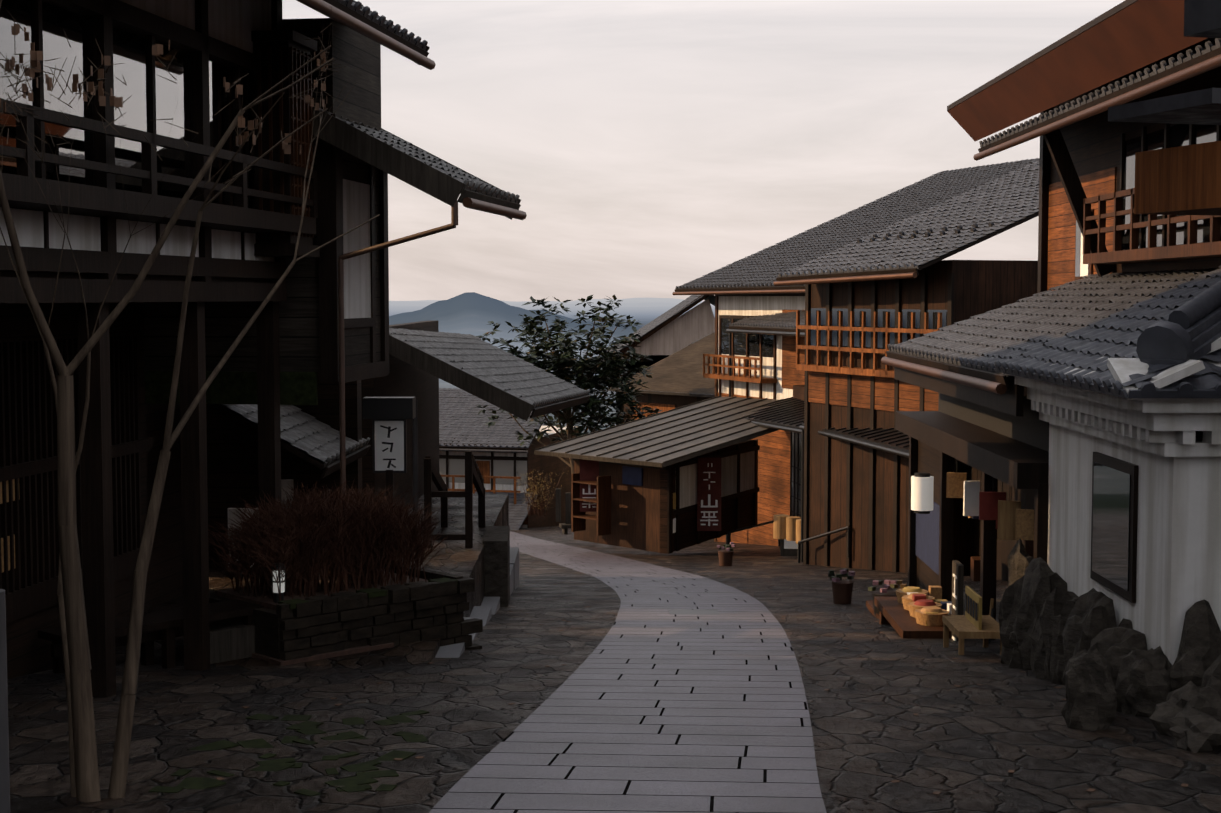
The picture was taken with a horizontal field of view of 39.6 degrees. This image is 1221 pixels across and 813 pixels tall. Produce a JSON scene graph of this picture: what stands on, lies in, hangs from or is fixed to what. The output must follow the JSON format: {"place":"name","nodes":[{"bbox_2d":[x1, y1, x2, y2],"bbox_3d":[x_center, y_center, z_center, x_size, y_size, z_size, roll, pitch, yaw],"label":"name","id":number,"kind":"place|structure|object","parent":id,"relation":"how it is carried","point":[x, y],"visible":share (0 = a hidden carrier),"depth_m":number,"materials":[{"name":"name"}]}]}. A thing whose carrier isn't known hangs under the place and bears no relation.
{"place":"outdoors","nodes":[
{"label":"outdoors","id":0,"kind":"place"},
{"bbox_2d":[7,292,1220,812],"bbox_3d":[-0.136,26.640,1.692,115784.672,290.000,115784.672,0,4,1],"label":"ground","id":1,"kind":"structure","parent":0,"point":[967,746],"depth_m":12.61,"materials":[{"name":"grey stone"}]},
{"bbox_2d":[0,589,9,812],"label":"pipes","id":2,"kind":"object","parent":1,"relation":"on","point":[4,775],"visible":1,"depth_m":3.72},
{"bbox_2d":[38,599,262,672],"bbox_3d":[-4.256,2.238,15.975,0.530,0.510,2.159,3,5,43],"label":"bench","id":3,"kind":"object","parent":1,"relation":"on","point":[232,636],"visible":0.54,"depth_m":16.12,"materials":[{"name":"brown wood"}]},
{"bbox_2d":[0,0,319,696],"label":"framework","id":4,"kind":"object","parent":1,"relation":"on","point":[243,250],"depth_m":15.28,"materials":[{"name":"black wood"}]},
{"bbox_2d":[0,0,251,208],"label":"window glass","id":5,"kind":"object","parent":4,"relation":"attached to","point":[131,50],"visible":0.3,"depth_m":13.85,"materials":[{"name":"black"}]},
{"bbox_2d":[296,0,435,69],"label":"roof eave","id":6,"kind":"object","parent":4,"relation":"attached to","point":[346,13],"depth_m":16.05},
{"bbox_2d":[344,0,421,43],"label":"roof tiles","id":7,"kind":"object","parent":4,"relation":"on","point":[362,7],"visible":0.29,"depth_m":17.14,"materials":[{"name":"grey tile"}]},
{"bbox_2d":[0,0,379,801],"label":"bare tree","id":8,"kind":"object","parent":1,"relation":"on","point":[84,778],"visible":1,"depth_m":9.12,"materials":[{"name":"brown plant"}]},
{"bbox_2d":[143,18,388,609],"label":"building wing","id":9,"kind":"structure","parent":1,"relation":"on","point":[352,191],"depth_m":18.48,"materials":[{"name":"black wood"}]},
{"bbox_2d":[209,404,370,477],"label":"roof tiles","id":10,"kind":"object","parent":9,"relation":"attached to","point":[329,464],"depth_m":19.46,"materials":[{"name":"grey tile"}]},
{"bbox_2d":[225,404,363,460],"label":"building entrance roof tiles","id":11,"kind":"object","parent":9,"relation":"on","point":[325,436],"visible":0.38,"depth_m":20.31,"materials":[{"name":"grey tile"}]},
{"bbox_2d":[251,81,520,570],"bbox_3d":[-3.793,-1.126,19.039,5.108,7.578,2.910,1,4,9],"label":"rain gutter","id":12,"kind":"object","parent":9,"relation":"attached to","point":[393,161],"visible":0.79,"depth_m":17.28,"materials":[{"name":"brown metal"}]},
{"bbox_2d":[314,106,501,191],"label":"roof tiles","id":13,"kind":"object","parent":9,"relation":"on","point":[411,150],"visible":0.42,"depth_m":18.61,"materials":[{"name":"grey tile"}]},
{"bbox_2d":[383,139,526,219],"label":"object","id":14,"kind":"structure","parent":9,"relation":"attached to","point":[483,198],"depth_m":18.30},
{"bbox_2d":[115,494,518,665],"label":"terrace","id":15,"kind":"structure","parent":1,"relation":"on","point":[468,561],"depth_m":21.76,"materials":[{"name":"stone"}]},
{"bbox_2d":[209,563,482,665],"bbox_3d":[-2.859,2.821,17.605,2.510,2.086,1.888,-4,5,-45],"label":"stone planter","id":16,"kind":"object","parent":1,"relation":"on","point":[306,628],"depth_m":16.83,"materials":[{"name":"stone"}]},
{"bbox_2d":[271,563,285,602],"bbox_3d":[-3.237,1.979,16.561,0.140,0.900,0.140,0,4,1],"label":"bollard light","id":17,"kind":"object","parent":16,"relation":"on","point":[282,588],"visible":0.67,"depth_m":16.50,"materials":[{"name":"white glass"}]},
{"bbox_2d":[208,480,447,601],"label":"bare hedge twigs","id":18,"kind":"object","parent":16,"relation":"on","point":[326,539],"visible":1,"depth_m":17.08,"materials":[{"name":"brown plant"}]},
{"bbox_2d":[362,397,415,561],"bbox_3d":[-2.745,1.483,21.134,0.620,3.200,0.300,0,4,1],"label":"sign board","id":19,"kind":"object","parent":1,"relation":"on","point":[388,416],"visible":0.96,"depth_m":21.03,"materials":[{"name":"wood"}]},
{"bbox_2d":[361,320,533,525],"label":"building","id":20,"kind":"structure","parent":1,"relation":"on","point":[418,374],"depth_m":25.11,"materials":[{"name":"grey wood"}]},
{"bbox_2d":[389,328,589,417],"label":"shed roof tiles","id":21,"kind":"object","parent":20,"relation":"on","point":[507,365],"visible":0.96,"depth_m":27.39,"materials":[{"name":"grey tile"}]},
{"bbox_2d":[424,451,509,606],"bbox_3d":[-2.015,1.753,24.702,1.135,2.400,2.200,0,4,1],"label":"stair frame","id":22,"kind":"object","parent":1,"relation":"on","point":[496,541],"visible":0.83,"depth_m":23.98,"materials":[{"name":"brown wood"}]},
{"bbox_2d":[439,426,578,527],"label":"building body","id":23,"kind":"structure","parent":1,"relation":"on","point":[499,471],"depth_m":71.53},
{"bbox_2d":[439,388,546,452],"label":"building roof tiles","id":24,"kind":"object","parent":23,"relation":"on","point":[458,431],"visible":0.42,"depth_m":72.11,"materials":[{"name":"grey tile"}]},
{"bbox_2d":[475,493,536,529],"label":"stones","id":25,"kind":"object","parent":23,"relation":"attached to","point":[518,508],"depth_m":69.38,"materials":[{"name":"grey stone"}]},
{"bbox_2d":[475,491,537,529],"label":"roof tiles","id":26,"kind":"object","parent":23,"relation":"on","point":[513,512],"visible":0.06,"depth_m":69.61,"materials":[{"name":"grey tile"}]},
{"bbox_2d":[517,467,567,515],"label":"golden bush","id":27,"kind":"object","parent":1,"relation":"on","point":[534,504],"visible":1,"depth_m":53.24,"materials":[{"name":"brown plant"}]},
{"bbox_2d":[556,488,570,534],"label":"posts","id":28,"kind":"object","parent":1,"relation":"on","point":[564,527],"visible":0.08,"depth_m":50.22,"materials":[{"name":"black wood"}]},
{"bbox_2d":[476,294,661,473],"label":"loquat tree","id":29,"kind":"object","parent":1,"relation":"on","point":[564,362],"visible":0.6,"depth_m":55.26,"materials":[{"name":"green plant"}]},
{"bbox_2d":[534,395,781,553],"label":"wooden shop building","id":30,"kind":"structure","parent":1,"relation":"on","point":[646,484],"depth_m":43.62,"materials":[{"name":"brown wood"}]},
{"bbox_2d":[580,456,722,530],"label":"shop banners","id":31,"kind":"object","parent":30,"relation":"attached to","point":[708,493],"visible":0.83,"depth_m":43.67,"materials":[{"name":"brown fabric"}]},
{"bbox_2d":[609,333,714,422],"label":"old house","id":32,"kind":"structure","parent":1,"relation":"on","point":[677,379],"depth_m":59.31,"materials":[{"name":"brown paint"}]},
{"bbox_2d":[610,295,714,424],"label":"pink gable house","id":33,"kind":"structure","parent":1,"relation":"on","point":[676,333],"depth_m":77.89,"materials":[{"name":"paint"}]},
{"bbox_2d":[603,295,706,360],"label":"roof edge","id":34,"kind":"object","parent":33,"relation":"on","point":[663,323],"depth_m":77.17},
{"bbox_2d":[607,295,703,351],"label":"pink house roof tiles","id":35,"kind":"object","parent":33,"relation":"on","point":[654,323],"visible":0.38,"depth_m":83.10,"materials":[{"name":"brown tile"}]},
{"bbox_2d":[704,295,714,305],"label":"roof tile trim","id":36,"kind":"structure","parent":33,"relation":"on","point":[711,298],"depth_m":83.44,"materials":[{"name":"grey"}]},
{"bbox_2d":[148,402,1187,795],"bbox_3d":[2.020,2.632,27.797,9.829,4.953,37.254,0,4,1],"label":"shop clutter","id":37,"kind":"object","parent":1,"relation":"on","point":[1014,520],"visible":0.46,"depth_m":12.37,"materials":[{"name":"grey stone"}]},
{"bbox_2d":[703,293,804,545],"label":"building body","id":38,"kind":"structure","parent":1,"relation":"on","point":[763,366],"depth_m":49.96,"materials":[{"name":"brown wood"}]},
{"bbox_2d":[726,314,804,336],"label":"pent roof tiles","id":39,"kind":"object","parent":38,"relation":"attached to","point":[784,330],"depth_m":47.33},
{"bbox_2d":[735,310,804,325],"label":"pent roof tiles","id":40,"kind":"object","parent":38,"relation":"attached to","point":[779,316],"visible":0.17,"depth_m":48.02,"materials":[{"name":"grey tile"}]},
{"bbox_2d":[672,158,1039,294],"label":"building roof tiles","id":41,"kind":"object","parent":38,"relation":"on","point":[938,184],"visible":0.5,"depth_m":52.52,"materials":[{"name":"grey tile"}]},
{"bbox_2d":[773,514,800,543],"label":"log stumps","id":42,"kind":"object","parent":1,"relation":"on","point":[787,527],"visible":0.85,"depth_m":40.18,"materials":[{"name":"brown wood"}]},
{"bbox_2d":[727,520,849,562],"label":"handrails","id":43,"kind":"object","parent":1,"relation":"on","point":[807,539],"visible":0.79,"depth_m":37.02,"materials":[{"name":"brown metal"}]},
{"bbox_2d":[716,542,906,616],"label":"flower pots","id":44,"kind":"object","parent":1,"relation":"on","point":[842,590],"visible":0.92,"depth_m":24.65,"materials":[{"name":"brown ceramic"}]},
{"bbox_2d":[726,333,908,561],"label":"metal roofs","id":45,"kind":"structure","parent":1,"relation":"on","point":[788,416],"depth_m":38.59,"materials":[{"name":"metal"}]},
{"bbox_2d":[790,385,1032,580],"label":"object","id":46,"kind":"structure","parent":1,"relation":"on","point":[1004,548],"depth_m":46.56,"materials":[{"name":"brown wood"}]},
{"bbox_2d":[796,260,1037,575],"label":"building body","id":47,"kind":"structure","parent":1,"relation":"on","point":[853,330],"depth_m":34.85,"materials":[{"name":"brown wood"}]},
{"bbox_2d":[773,159,1039,285],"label":"building roof tiles","id":48,"kind":"object","parent":47,"relation":"on","point":[947,241],"visible":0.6,"depth_m":35.39,"materials":[{"name":"grey tile"}]},
{"bbox_2d":[857,221,993,242],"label":"building snow guards","id":49,"kind":"object","parent":48,"relation":"on","point":[944,229],"visible":0.83,"depth_m":34.94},
{"bbox_2d":[866,469,1033,618],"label":"shop goods","id":50,"kind":"object","parent":1,"relation":"on","point":[1029,546],"visible":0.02,"depth_m":18.62,"materials":[{"name":"brown wood"}]},
{"bbox_2d":[874,367,1048,654],"bbox_3d":[5.770,1.578,20.060,4.950,4.250,7.420,0,4,1],"label":"shop front","id":51,"kind":"object","parent":1,"relation":"on","point":[997,440],"visible":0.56,"depth_m":19.31,"materials":[{"name":"brown wood"}]},
{"bbox_2d":[881,275,1187,394],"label":"lean-to roof trim","id":52,"kind":"structure","parent":51,"relation":"on","point":[980,374],"depth_m":19.01,"materials":[{"name":"grey tile"}]},
{"bbox_2d":[998,538,1220,752],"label":"rocks","id":53,"kind":"object","parent":1,"relation":"on","point":[1093,658],"visible":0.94,"depth_m":12.61,"materials":[{"name":"grey stone"}]},
{"bbox_2d":[1014,377,1220,664],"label":"building wall","id":54,"kind":"structure","parent":1,"relation":"on","point":[1166,454],"depth_m":13.09,"materials":[{"name":"white paint"}]},
{"bbox_2d":[994,276,1220,400],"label":"kura roof trim","id":55,"kind":"structure","parent":54,"relation":"on","point":[1172,374],"depth_m":13.05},
{"bbox_2d":[1092,462,1130,590],"bbox_3d":[4.154,0.978,14.074,0.015,0.940,1.040,0,4,1],"label":"window pane","id":56,"kind":"structure","parent":54,"relation":"in","point":[1111,522],"depth_m":14.03,"materials":[{"name":"grey glass"}]},
{"bbox_2d":[1005,266,1220,386],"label":"roof","id":57,"kind":"structure","parent":54,"relation":"on","point":[1168,301],"depth_m":15.15,"materials":[{"name":"grey tile"}]},
{"bbox_2d":[1107,358,1220,399],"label":"roof trim","id":58,"kind":"structure","parent":54,"relation":"on","point":[1121,370],"depth_m":12.13,"materials":[{"name":"grey tile"}]},
{"bbox_2d":[1129,348,1220,388],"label":"roof tiles","id":59,"kind":"object","parent":54,"relation":"on","point":[1208,381],"visible":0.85,"depth_m":12.27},
{"bbox_2d":[1037,38,1220,292],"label":"building","id":60,"kind":"structure","parent":1,"relation":"on","point":[1090,222],"depth_m":21.96,"materials":[{"name":"brown wood"}]},
{"bbox_2d":[947,0,1206,140],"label":"roof","id":61,"kind":"structure","parent":60,"relation":"on","point":[1125,37],"depth_m":19.45,"materials":[{"name":"brown wood"}]},
{"bbox_2d":[973,38,1220,160],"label":"roof eave","id":62,"kind":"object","parent":60,"relation":"on","point":[1192,64],"depth_m":18.75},
{"bbox_2d":[991,40,1215,140],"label":"roof tiles","id":63,"kind":"object","parent":60,"relation":"on","point":[1185,55],"visible":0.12,"depth_m":19.77,"materials":[{"name":"grey tile"}]},
{"bbox_2d":[1108,0,1220,215],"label":"building","id":64,"kind":"structure","parent":1,"relation":"on","point":[1183,180],"depth_m":5.89,"materials":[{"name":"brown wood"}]},
{"bbox_2d":[429,531,826,812],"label":"paved path","id":65,"kind":"structure","parent":0,"point":[650,704],"depth_m":12.23,"materials":[{"name":"stone"}]},
{"bbox_2d":[282,0,1124,301],"label":"sky","id":66,"kind":"structure","parent":0,"point":[648,148],"materials":[{"name":"white"}]},
{"bbox_2d":[895,268,1219,363],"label":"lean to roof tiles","id":67,"kind":"object","parent":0,"point":[1046,326],"visible":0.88,"depth_m":20.04,"materials":[{"name":"grey tile"}]},
{"bbox_2d":[1136,280,1220,365],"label":"ridge tiles","id":68,"kind":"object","parent":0,"point":[1188,330],"depth_m":12.52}
]}

